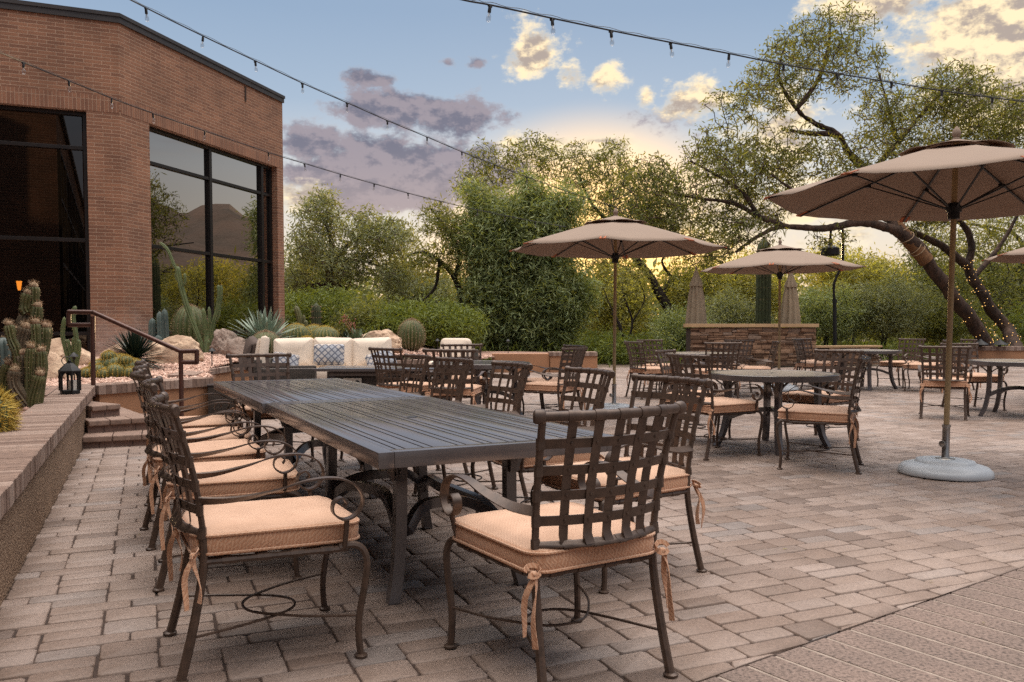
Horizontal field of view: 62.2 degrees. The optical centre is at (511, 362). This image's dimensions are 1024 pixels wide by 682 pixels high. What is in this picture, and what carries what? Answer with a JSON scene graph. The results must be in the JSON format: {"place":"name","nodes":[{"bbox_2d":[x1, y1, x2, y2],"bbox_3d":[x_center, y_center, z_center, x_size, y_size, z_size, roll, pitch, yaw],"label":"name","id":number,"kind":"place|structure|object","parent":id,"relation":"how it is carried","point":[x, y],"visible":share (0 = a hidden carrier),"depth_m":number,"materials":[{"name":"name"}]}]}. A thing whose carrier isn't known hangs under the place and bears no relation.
{"place":"outdoors","nodes":[
{"label":"outdoors","id":0,"kind":"place"},
{"bbox_2d":[13,342,547,415],"bbox_3d":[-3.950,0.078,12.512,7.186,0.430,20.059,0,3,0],"label":"gravel","id":1,"kind":"structure","parent":0,"point":[205,365],"depth_m":12.98,"materials":[{"name":"gravel"}]},
{"bbox_2d":[0,385,23,431],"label":"barrel cactus","id":2,"kind":"object","parent":1,"relation":"on","point":[9,418],"visible":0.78,"depth_m":5.61,"materials":[{"name":"plant"}]},
{"bbox_2d":[0,278,53,407],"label":"column cactus","id":3,"kind":"object","parent":1,"relation":"on","point":[25,368],"depth_m":7.62,"materials":[{"name":"plant"}]},
{"bbox_2d":[60,305,80,367],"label":"cereus cactus","id":4,"kind":"object","parent":1,"relation":"on","point":[69,348],"visible":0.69,"depth_m":12.18,"materials":[{"name":"plant"}]},
{"bbox_2d":[80,349,139,377],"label":"golden mound cactus","id":5,"kind":"object","parent":1,"relation":"on","point":[109,363],"visible":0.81,"depth_m":11.61,"materials":[{"name":"plant"}]},
{"bbox_2d":[95,328,173,368],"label":"agave","id":6,"kind":"object","parent":1,"relation":"on","point":[133,346],"visible":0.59,"depth_m":12.90,"materials":[{"name":"plant"}]},
{"bbox_2d":[148,309,169,342],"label":"monstrose cactus","id":7,"kind":"object","parent":1,"relation":"on","point":[159,327],"visible":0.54,"depth_m":16.17,"materials":[{"name":"plant"}]},
{"bbox_2d":[146,335,203,363],"bbox_3d":[-5.770,-0.064,14.428,0.897,0.825,0.803,-2,3,-33],"label":"boulder","id":8,"kind":"object","parent":1,"relation":"on","point":[182,342],"visible":0.36,"depth_m":14.16,"materials":[{"name":"stone"}]},
{"bbox_2d":[170,303,207,349],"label":"barrel cactus","id":9,"kind":"object","parent":1,"relation":"on","point":[180,325],"visible":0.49,"depth_m":17.03,"materials":[{"name":"plant"}]},
{"bbox_2d":[159,242,222,352],"bbox_3d":[-6.249,-1.251,16.499,1.249,2.218,0.262,0,3,0],"label":"cereus cactus","id":10,"kind":"object","parent":1,"relation":"on","point":[209,327],"visible":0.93,"depth_m":16.54,"materials":[{"name":"plant"}]},
{"bbox_2d":[228,308,299,340],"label":"agave","id":11,"kind":"object","parent":1,"relation":"on","point":[264,322],"visible":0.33,"depth_m":16.41,"materials":[{"name":"green plant"}]},
{"bbox_2d":[397,317,425,350],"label":"barrel cactus","id":12,"kind":"object","parent":1,"relation":"on","point":[411,333],"visible":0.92,"depth_m":20.77,"materials":[{"name":"plant"}]},
{"bbox_2d":[0,51,564,227],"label":"string light","id":13,"kind":"object","parent":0,"point":[23,63],"visible":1,"depth_m":14.62,"materials":[{"name":"black"}]},
{"bbox_2d":[130,0,626,210],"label":"string light","id":14,"kind":"object","parent":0,"point":[202,40],"visible":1,"depth_m":12.06,"materials":[{"name":"black"}]},
{"bbox_2d":[0,365,1023,681],"bbox_3d":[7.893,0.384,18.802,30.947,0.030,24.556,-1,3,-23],"label":"patio paving","id":15,"kind":"structure","parent":0,"point":[842,513],"depth_m":4.11,"materials":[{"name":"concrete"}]},
{"bbox_2d":[0,385,94,605],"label":"seat wall","id":16,"kind":"structure","parent":15,"relation":"on","point":[40,450],"depth_m":5.04,"materials":[{"name":"brick"}]},
{"bbox_2d":[58,356,80,393],"bbox_3d":[-4.530,0.125,8.694,0.224,0.381,0.194,0,3,-8],"label":"lantern","id":17,"kind":"object","parent":16,"relation":"on","point":[69,367],"visible":1,"depth_m":8.66,"materials":[{"name":"black metal"}]},
{"bbox_2d":[82,401,151,448],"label":"garden steps","id":18,"kind":"structure","parent":15,"relation":"on","point":[111,425],"depth_m":8.65,"materials":[{"name":"brick"}]},
{"bbox_2d":[66,310,198,415],"bbox_3d":[-4.392,0.066,9.843,1.601,1.363,0.083,0,3,6],"label":"handrail","id":19,"kind":"object","parent":15,"relation":"on","point":[181,352],"visible":0.98,"depth_m":9.82,"materials":[{"name":"brown metal"}]},
{"bbox_2d":[81,377,213,415],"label":"retaining wall","id":20,"kind":"structure","parent":15,"relation":"on","point":[124,394],"depth_m":10.73,"materials":[{"name":"brick"}]},
{"bbox_2d":[134,359,242,496],"bbox_3d":[-2.394,0.454,6.290,0.722,0.948,0.647,-1,3,-26],"label":"patio chair","id":21,"kind":"object","parent":15,"relation":"on","point":[213,421],"visible":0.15,"depth_m":6.15,"materials":[{"name":"fabric"}]},
{"bbox_2d":[132,364,252,521],"bbox_3d":[-2.066,0.488,5.522,0.720,0.948,0.647,-1,3,-23],"label":"patio chair","id":22,"kind":"object","parent":15,"relation":"on","point":[144,367],"visible":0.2,"depth_m":5.41,"materials":[{"name":"fabric"}]},
{"bbox_2d":[130,369,269,550],"bbox_3d":[-1.791,0.516,4.873,0.719,0.948,0.647,-1,3,-27],"label":"patio chair","id":23,"kind":"object","parent":15,"relation":"on","point":[155,461],"visible":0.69,"depth_m":4.71,"materials":[{"name":"brown metal"}]},
{"bbox_2d":[140,376,301,591],"bbox_3d":[-1.417,0.548,4.154,0.719,0.948,0.647,-1,3,-20],"label":"patio chair","id":24,"kind":"object","parent":15,"relation":"on","point":[271,474],"visible":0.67,"depth_m":3.96,"materials":[{"name":"brown metal"}]},
{"bbox_2d":[207,381,238,415],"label":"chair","id":25,"kind":"object","parent":15,"relation":"on","point":[224,406],"visible":0.21,"depth_m":11.19,"materials":[{"name":"metal"}]},
{"bbox_2d":[147,391,370,681],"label":"patio chair","id":26,"kind":"object","parent":15,"relation":"on","point":[213,530],"visible":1,"depth_m":3.00,"materials":[{"name":"brown metal"}]},
{"bbox_2d":[225,353,314,460],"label":"patio chair","id":27,"kind":"object","parent":15,"relation":"on","point":[247,410],"visible":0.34,"depth_m":7.81,"materials":[{"name":"brown metal"}]},
{"bbox_2d":[253,359,316,379],"bbox_3d":[-3.208,0.280,12.071,0.830,0.680,0.860,-1,3,-12],"label":"wicker armchair","id":28,"kind":"object","parent":15,"relation":"on","point":[302,372],"visible":0.24,"depth_m":11.68,"materials":[{"name":"wicker"}]},
{"bbox_2d":[167,359,432,380],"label":"retaining wall","id":29,"kind":"structure","parent":15,"relation":"on","point":[221,373],"depth_m":13.89,"materials":[{"name":"paint"}]},
{"bbox_2d":[214,378,425,498],"bbox_3d":[-1.513,0.555,6.300,1.050,0.738,2.200,-1,3,-26],"label":"dining table","id":30,"kind":"object","parent":15,"relation":"on","point":[255,396],"visible":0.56,"depth_m":5.98,"materials":[{"name":"metal"}]},
{"bbox_2d":[269,337,391,378],"bbox_3d":[-3.027,0.073,14.012,2.085,0.982,0.923,0,3,-4],"label":"sofa","id":31,"kind":"object","parent":15,"relation":"on","point":[356,351],"visible":0.21,"depth_m":14.12,"materials":[{"name":"white fabric"}]},
{"bbox_2d":[313,344,344,364],"bbox_3d":[-2.986,-0.134,13.841,0.495,0.355,0.184,0,-15,-6],"label":"throw pillow","id":32,"kind":"object","parent":31,"relation":"on","point":[328,354],"visible":1,"depth_m":13.77,"materials":[{"name":"fabric"}]},
{"bbox_2d":[314,366,443,399],"bbox_3d":[-1.702,0.367,11.404,1.720,0.644,0.860,0,3,-1],"label":"fire table","id":33,"kind":"object","parent":15,"relation":"on","point":[364,374],"visible":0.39,"depth_m":11.04,"materials":[{"name":"metal"}]},
{"bbox_2d":[338,353,431,470],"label":"patio chair","id":34,"kind":"object","parent":15,"relation":"on","point":[421,377],"visible":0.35,"depth_m":7.59,"materials":[{"name":"brown metal"}]},
{"bbox_2d":[368,347,442,398],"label":"patio chair","id":35,"kind":"object","parent":15,"relation":"on","point":[387,384],"visible":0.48,"depth_m":9.96,"materials":[{"name":"brown metal"}]},
{"bbox_2d":[266,397,613,605],"bbox_3d":[-0.508,0.641,4.331,1.050,0.738,2.200,-1,3,-26],"label":"dining table","id":36,"kind":"object","parent":15,"relation":"on","point":[392,439],"visible":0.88,"depth_m":3.88,"materials":[{"name":"metal"}]},
{"bbox_2d":[425,356,472,475],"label":"patio chair","id":37,"kind":"object","parent":15,"relation":"on","point":[460,384],"visible":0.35,"depth_m":6.82,"materials":[{"name":"brown metal"}]},
{"bbox_2d":[422,348,486,404],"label":"patio chair","id":38,"kind":"object","parent":15,"relation":"on","point":[471,391],"visible":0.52,"depth_m":9.46,"materials":[{"name":"brown metal"}]},
{"bbox_2d":[412,360,532,511],"bbox_3d":[-0.266,0.473,5.856,0.719,0.948,0.648,-1,3,-27],"label":"patio chair","id":39,"kind":"object","parent":15,"relation":"on","point":[521,378],"visible":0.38,"depth_m":5.98,"materials":[{"name":"brown metal"}]},
{"bbox_2d":[432,360,529,414],"bbox_3d":[-0.389,0.362,10.694,1.240,0.736,1.240,-2,3,-40],"label":"round table","id":40,"kind":"object","parent":15,"relation":"on","point":[483,365],"visible":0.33,"depth_m":10.62,"materials":[{"name":"metal"}]},
{"bbox_2d":[492,354,548,371],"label":"retaining wall","id":41,"kind":"structure","parent":15,"relation":"on","point":[541,360],"depth_m":21.67,"materials":[{"name":"paint"}]},
{"bbox_2d":[470,366,614,512],"bbox_3d":[0.193,0.510,5.023,0.719,0.948,0.647,-1,3,-23],"label":"patio chair","id":42,"kind":"object","parent":15,"relation":"on","point":[528,464],"visible":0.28,"depth_m":5.08,"materials":[{"name":"brown metal"}]},
{"bbox_2d":[517,346,587,422],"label":"patio chair","id":43,"kind":"object","parent":15,"relation":"on","point":[547,387],"visible":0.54,"depth_m":10.11,"materials":[{"name":"brown metal"}]},
{"bbox_2d":[522,344,585,414],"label":"patio chair","id":44,"kind":"object","parent":15,"relation":"on","point":[542,378],"visible":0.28,"depth_m":11.14,"materials":[{"name":"brown metal"}]},
{"bbox_2d":[440,401,686,681],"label":"patio chair","id":45,"kind":"object","parent":15,"relation":"on","point":[536,541],"visible":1,"depth_m":2.79,"materials":[{"name":"brown metal"}]},
{"bbox_2d":[548,351,597,371],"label":"retaining wall","id":46,"kind":"structure","parent":15,"relation":"on","point":[590,359],"depth_m":21.64,"materials":[{"name":"paint"}]},
{"bbox_2d":[510,208,726,409],"bbox_3d":[1.401,-0.700,11.540,2.740,2.787,2.740,0,3,-9],"label":"patio umbrella","id":47,"kind":"object","parent":15,"relation":"on","point":[615,237],"visible":0.88,"depth_m":11.53,"materials":[{"name":"beige fabric"}]},
{"bbox_2d":[530,373,712,593],"bbox_3d":[0.549,0.546,4.197,0.720,0.948,0.647,-1,3,-30],"label":"patio chair","id":48,"kind":"object","parent":15,"relation":"on","point":[677,477],"visible":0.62,"depth_m":4.11,"materials":[{"name":"brown metal"}]},
{"bbox_2d":[624,341,674,399],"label":"patio chair","id":49,"kind":"object","parent":15,"relation":"on","point":[648,370],"visible":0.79,"depth_m":13.88,"materials":[{"name":"brown metal"}]},
{"bbox_2d":[654,349,731,445],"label":"patio chair","id":50,"kind":"object","parent":15,"relation":"on","point":[662,368],"visible":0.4,"depth_m":8.93,"materials":[{"name":"brown metal"}]},
{"bbox_2d":[666,352,763,459],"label":"patio chair","id":51,"kind":"object","parent":15,"relation":"on","point":[713,406],"visible":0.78,"depth_m":7.72,"materials":[{"name":"brown metal"}]},
{"bbox_2d":[692,342,742,398],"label":"patio chair","id":52,"kind":"object","parent":15,"relation":"on","point":[717,365],"visible":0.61,"depth_m":13.13,"materials":[{"name":"brown metal"}]},
{"bbox_2d":[734,340,779,397],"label":"patio chair","id":53,"kind":"object","parent":15,"relation":"on","point":[767,367],"visible":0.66,"depth_m":14.07,"materials":[{"name":"brown metal"}]},
{"bbox_2d":[708,370,840,455],"bbox_3d":[2.558,0.466,8.343,1.240,0.736,1.240,-2,3,-35],"label":"round table","id":54,"kind":"object","parent":15,"relation":"on","point":[768,378],"visible":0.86,"depth_m":8.23,"materials":[{"name":"metal"}]},
{"bbox_2d":[699,239,865,391],"bbox_3d":[4.927,-0.880,15.653,2.740,2.787,2.740,-2,4,-44],"label":"patio umbrella","id":55,"kind":"object","parent":15,"relation":"on","point":[779,260],"visible":0.85,"depth_m":15.37,"materials":[{"name":"beige fabric"}]},
{"bbox_2d":[792,339,835,389],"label":"patio chair","id":56,"kind":"object","parent":15,"relation":"on","point":[802,364],"visible":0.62,"depth_m":15.91,"materials":[{"name":"brown metal"}]},
{"bbox_2d":[782,349,863,444],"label":"patio chair","id":57,"kind":"object","parent":15,"relation":"on","point":[807,398],"visible":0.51,"depth_m":8.90,"materials":[{"name":"brown metal"}]},
{"bbox_2d":[776,355,870,473],"bbox_3d":[2.643,0.414,7.184,0.719,0.948,0.647,1,3,24],"label":"patio chair","id":58,"kind":"object","parent":15,"relation":"on","point":[793,413],"visible":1,"depth_m":7.00,"materials":[{"name":"brown metal"}]},
{"bbox_2d":[834,349,901,390],"bbox_3d":[6.706,0.125,16.080,1.240,0.736,1.240,-1,3,-30],"label":"round table","id":59,"kind":"object","parent":15,"relation":"on","point":[870,352],"visible":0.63,"depth_m":15.94,"materials":[{"name":"metal"}]},
{"bbox_2d":[764,126,1023,481],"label":"patio umbrella","id":60,"kind":"object","parent":15,"relation":"on","point":[955,179],"visible":1,"depth_m":7.10,"materials":[{"name":"beige fabric"}]},
{"bbox_2d":[876,338,925,387],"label":"patio chair","id":61,"kind":"object","parent":15,"relation":"on","point":[898,364],"visible":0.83,"depth_m":16.61,"materials":[{"name":"brown metal"}]},
{"bbox_2d":[918,345,972,420],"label":"patio chair","id":62,"kind":"object","parent":15,"relation":"on","point":[937,382],"visible":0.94,"depth_m":10.83,"materials":[{"name":"brown metal"}]},
{"bbox_2d":[940,343,1007,410],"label":"patio chair","id":63,"kind":"object","parent":15,"relation":"on","point":[977,378],"visible":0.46,"depth_m":12.14,"materials":[{"name":"brown metal"}]},
{"bbox_2d":[955,346,1023,359],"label":"patio wall","id":64,"kind":"structure","parent":15,"relation":"on","point":[1001,352],"depth_m":27.34,"materials":[{"name":"paint"}]},
{"bbox_2d":[968,359,1023,416],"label":"round table","id":65,"kind":"object","parent":15,"relation":"on","point":[999,364],"visible":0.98,"depth_m":11.19,"materials":[{"name":"metal"}]},
{"bbox_2d":[24,0,1023,309],"label":"sky","id":66,"kind":"structure","parent":0,"point":[454,73],"materials":[{"name":"blue"}]},
{"bbox_2d":[407,340,955,367],"bbox_3d":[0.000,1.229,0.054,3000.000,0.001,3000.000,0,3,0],"label":"ground","id":67,"kind":"structure","parent":0,"point":[601,365],"depth_m":26.02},
{"bbox_2d":[0,0,284,353],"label":"brick building","id":68,"kind":"structure","parent":67,"relation":"on","point":[101,197],"depth_m":16.54,"materials":[{"name":"brick"}]},
{"bbox_2d":[0,105,90,352],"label":"window","id":69,"kind":"structure","parent":68,"relation":"in","point":[42,239],"depth_m":16.07,"materials":[{"name":"black glass"}]},
{"bbox_2d":[149,126,273,338],"bbox_3d":[-6.869,-2.575,19.620,0.120,4.720,4.890,1,3,15],"label":"window","id":70,"kind":"structure","parent":68,"relation":"in","point":[211,207],"depth_m":19.39,"materials":[{"name":"clear glass"}]},
{"bbox_2d":[284,245,356,302],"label":"background tree","id":71,"kind":"object","parent":67,"relation":"on","point":[298,261],"visible":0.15,"depth_m":38.82,"materials":[{"name":"green plant"}]},
{"bbox_2d":[284,279,363,330],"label":"desert shrub","id":72,"kind":"object","parent":67,"relation":"on","point":[304,303],"visible":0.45,"depth_m":25.85,"materials":[{"name":"green plant"}]},
{"bbox_2d":[284,183,427,305],"bbox_3d":[-6.224,-3.547,32.775,5.975,6.695,4.810,0,3,0],"label":"mesquite tree","id":73,"kind":"object","parent":67,"relation":"on","point":[333,258],"visible":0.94,"depth_m":32.19,"materials":[{"name":"green plant"}]},
{"bbox_2d":[320,293,397,336],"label":"desert shrub","id":74,"kind":"object","parent":67,"relation":"on","point":[357,312],"visible":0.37,"depth_m":24.16,"materials":[{"name":"green plant"}]},
{"bbox_2d":[356,293,436,358],"bbox_3d":[-3.110,-0.969,24.969,2.907,2.159,4.135,0,3,0],"label":"desert shrub","id":75,"kind":"object","parent":67,"relation":"on","point":[393,317],"visible":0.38,"depth_m":23.93,"materials":[{"name":"green plant"}]},
{"bbox_2d":[371,254,463,311],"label":"background tree","id":76,"kind":"object","parent":67,"relation":"on","point":[441,289],"visible":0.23,"depth_m":38.28,"materials":[{"name":"green plant"}]},
{"bbox_2d":[393,192,473,306],"bbox_3d":[-2.645,-2.986,29.940,3.017,5.792,2.987,0,3,0],"label":"mesquite tree","id":77,"kind":"object","parent":67,"relation":"on","point":[440,222],"visible":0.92,"depth_m":29.55,"materials":[{"name":"green plant"}]},
{"bbox_2d":[403,284,496,349],"bbox_3d":[-1.766,-1.094,24.994,2.771,2.406,4.422,0,3,0],"label":"desert shrub","id":78,"kind":"object","parent":67,"relation":"on","point":[446,320],"visible":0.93,"depth_m":24.17,"materials":[{"name":"green plant"}]},
{"bbox_2d":[439,162,612,357],"bbox_3d":[0.503,-3.314,29.799,6.180,7.520,4.155,0,3,0],"label":"willow bush","id":79,"kind":"object","parent":67,"relation":"on","point":[532,303],"visible":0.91,"depth_m":29.08,"materials":[{"name":"green plant"}]},
{"bbox_2d":[446,128,735,316],"bbox_3d":[3.444,-5.089,36.229,12.422,9.597,4.400,0,3,0],"label":"mesquite tree","id":80,"kind":"object","parent":67,"relation":"on","point":[544,160],"visible":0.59,"depth_m":35.92,"materials":[{"name":"green plant"}]},
{"bbox_2d":[577,258,662,339],"bbox_3d":[4.240,-2.711,35.805,4.669,4.686,5.771,0,3,0],"label":"background tree","id":81,"kind":"object","parent":67,"relation":"on","point":[605,316],"visible":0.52,"depth_m":35.04,"materials":[{"name":"green plant"}]},
{"bbox_2d":[597,261,650,360],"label":"bare tree","id":82,"kind":"object","parent":67,"relation":"on","point":[623,288],"visible":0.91,"depth_m":27.92,"materials":[{"name":"green plant"}]},
{"bbox_2d":[573,323,675,364],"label":"desert shrub","id":83,"kind":"object","parent":67,"relation":"on","point":[604,341],"visible":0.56,"depth_m":27.15,"materials":[{"name":"green plant"}]},
{"bbox_2d":[641,301,718,359],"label":"desert shrub","id":84,"kind":"object","parent":67,"relation":"on","point":[673,329],"visible":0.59,"depth_m":29.04,"materials":[{"name":"green plant"}]},
{"bbox_2d":[337,220,1023,345],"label":"wood","id":85,"kind":"object","parent":67,"relation":"on","point":[368,294],"visible":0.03,"depth_m":50.17,"materials":[{"name":"green plant"}]},
{"bbox_2d":[685,266,706,327],"bbox_3d":[5.665,-1.466,26.161,0.661,3.030,0.664,-1,3,-28],"label":"closed umbrella","id":86,"kind":"object","parent":67,"relation":"on","point":[696,311],"visible":0.89,"depth_m":25.96,"materials":[{"name":"beige fabric"}]},
{"bbox_2d":[650,253,743,320],"bbox_3d":[7.919,-2.775,37.269,4.396,4.681,5.241,0,3,0],"label":"background tree","id":87,"kind":"object","parent":67,"relation":"on","point":[677,288],"visible":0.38,"depth_m":36.31,"materials":[{"name":"green plant"}]},
{"bbox_2d":[404,334,1023,366],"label":"ground brush","id":88,"kind":"object","parent":67,"relation":"on","point":[887,345],"visible":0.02,"depth_m":31.02,"materials":[{"name":"green plant"}]},
{"bbox_2d":[679,281,777,327],"bbox_3d":[8.066,-1.616,31.420,3.591,2.889,3.952,0,3,0],"label":"desert shrub","id":89,"kind":"object","parent":67,"relation":"on","point":[725,311],"visible":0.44,"depth_m":30.82,"materials":[{"name":"green plant"}]},
{"bbox_2d":[710,241,804,327],"bbox_3d":[10.604,-2.977,38.008,4.218,5.018,5.574,0,3,0],"label":"background tree","id":90,"kind":"object","parent":67,"relation":"on","point":[750,279],"visible":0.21,"depth_m":36.87,"materials":[{"name":"green plant"}]},
{"bbox_2d":[754,239,771,327],"bbox_3d":[8.861,-2.255,29.930,0.641,4.375,0.634,0,3,0],"label":"saguaro","id":91,"kind":"object","parent":67,"relation":"on","point":[763,299],"visible":0.42,"depth_m":29.72,"materials":[{"name":"plant"}]},
{"bbox_2d":[683,324,882,365],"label":"stone wall","id":92,"kind":"structure","parent":67,"relation":"on","point":[759,334],"depth_m":24.83,"materials":[{"name":"stone"}]},
{"bbox_2d":[781,273,800,327],"bbox_3d":[8.774,-1.493,26.761,0.661,3.030,0.664,-2,3,-43],"label":"closed umbrella","id":93,"kind":"object","parent":67,"relation":"on","point":[790,310],"visible":0.76,"depth_m":26.58,"materials":[{"name":"beige fabric"}]},
{"bbox_2d":[594,0,1010,345],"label":"mesquite tree","id":94,"kind":"object","parent":67,"relation":"on","point":[962,309],"visible":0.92,"depth_m":26.23,"materials":[{"name":"green plant"}]},
{"bbox_2d":[897,221,932,265],"bbox_3d":[12.762,-3.904,27.096,1.490,1.618,0.637,0,3,-11],"label":"burlap wrap","id":95,"kind":"object","parent":94,"relation":"attached to","point":[921,256],"visible":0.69,"depth_m":27.04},
{"bbox_2d":[777,273,875,345],"bbox_3d":[11.609,-1.762,31.526,3.440,3.167,3.774,0,3,0],"label":"desert shrub","id":96,"kind":"object","parent":67,"relation":"on","point":[811,306],"visible":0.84,"depth_m":30.93,"materials":[{"name":"green plant"}]},
{"bbox_2d":[820,222,843,344],"bbox_3d":[10.283,-2.265,27.405,0.667,4.520,0.596,2,3,38],"label":"lamp post","id":97,"kind":"object","parent":67,"relation":"on","point":[834,251],"visible":0.61,"depth_m":27.36,"materials":[{"name":"black metal"}]},
{"bbox_2d":[794,234,917,344],"bbox_3d":[15.185,-3.028,37.884,5.835,5.130,5.428,0,3,0],"label":"background tree","id":98,"kind":"object","parent":67,"relation":"on","point":[872,271],"visible":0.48,"depth_m":37.12,"materials":[{"name":"green plant"}]},
{"bbox_2d":[702,567,1023,681],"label":"brick border","id":99,"kind":"object","parent":67,"relation":"on","point":[792,672],"visible":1,"depth_m":3.16,"materials":[{"name":"brick"}]},
{"bbox_2d":[717,571,1023,681],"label":"border joints","id":100,"kind":"object","parent":99,"relation":"on","point":[724,679],"depth_m":3.14,"materials":[{"name":"concrete"}]},
{"bbox_2d":[835,269,941,357],"bbox_3d":[14.038,-1.815,31.636,4.014,3.269,4.355,0,3,0],"label":"desert shrub","id":101,"kind":"object","parent":67,"relation":"on","point":[893,312],"visible":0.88,"depth_m":30.90,"materials":[{"name":"green plant"}]},
{"bbox_2d":[896,250,992,350],"bbox_3d":[19.623,-3.058,40.108,5.382,4.998,5.076,0,3,0],"label":"background tree","id":102,"kind":"object","parent":67,"relation":"on","point":[963,281],"visible":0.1,"depth_m":39.28,"materials":[{"name":"green plant"}]},
{"bbox_2d":[897,288,993,346],"bbox_3d":[16.699,-1.560,32.806,3.924,2.658,4.132,0,3,0],"label":"desert shrub","id":103,"kind":"object","parent":67,"relation":"on","point":[937,328],"visible":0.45,"depth_m":32.08,"materials":[{"name":"green plant"}]},
{"bbox_2d":[880,215,1023,336],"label":"mesquite tree","id":104,"kind":"object","parent":67,"relation":"on","point":[995,235],"visible":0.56,"depth_m":33.68,"materials":[{"name":"green plant"}]},
{"bbox_2d":[884,75,1023,345],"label":"mesquite tree","id":105,"kind":"object","parent":67,"relation":"on","point":[991,131],"visible":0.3,"depth_m":28.96,"materials":[{"name":"green plant"}]},
{"bbox_2d":[955,236,1023,345],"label":"background tree","id":106,"kind":"object","parent":67,"relation":"on","point":[998,279],"visible":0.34,"depth_m":40.03,"materials":[{"name":"green plant"}]},
{"bbox_2d":[462,0,1023,104],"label":"string light","id":107,"kind":"object","parent":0,"point":[610,31],"visible":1,"depth_m":8.50,"materials":[{"name":"black"}]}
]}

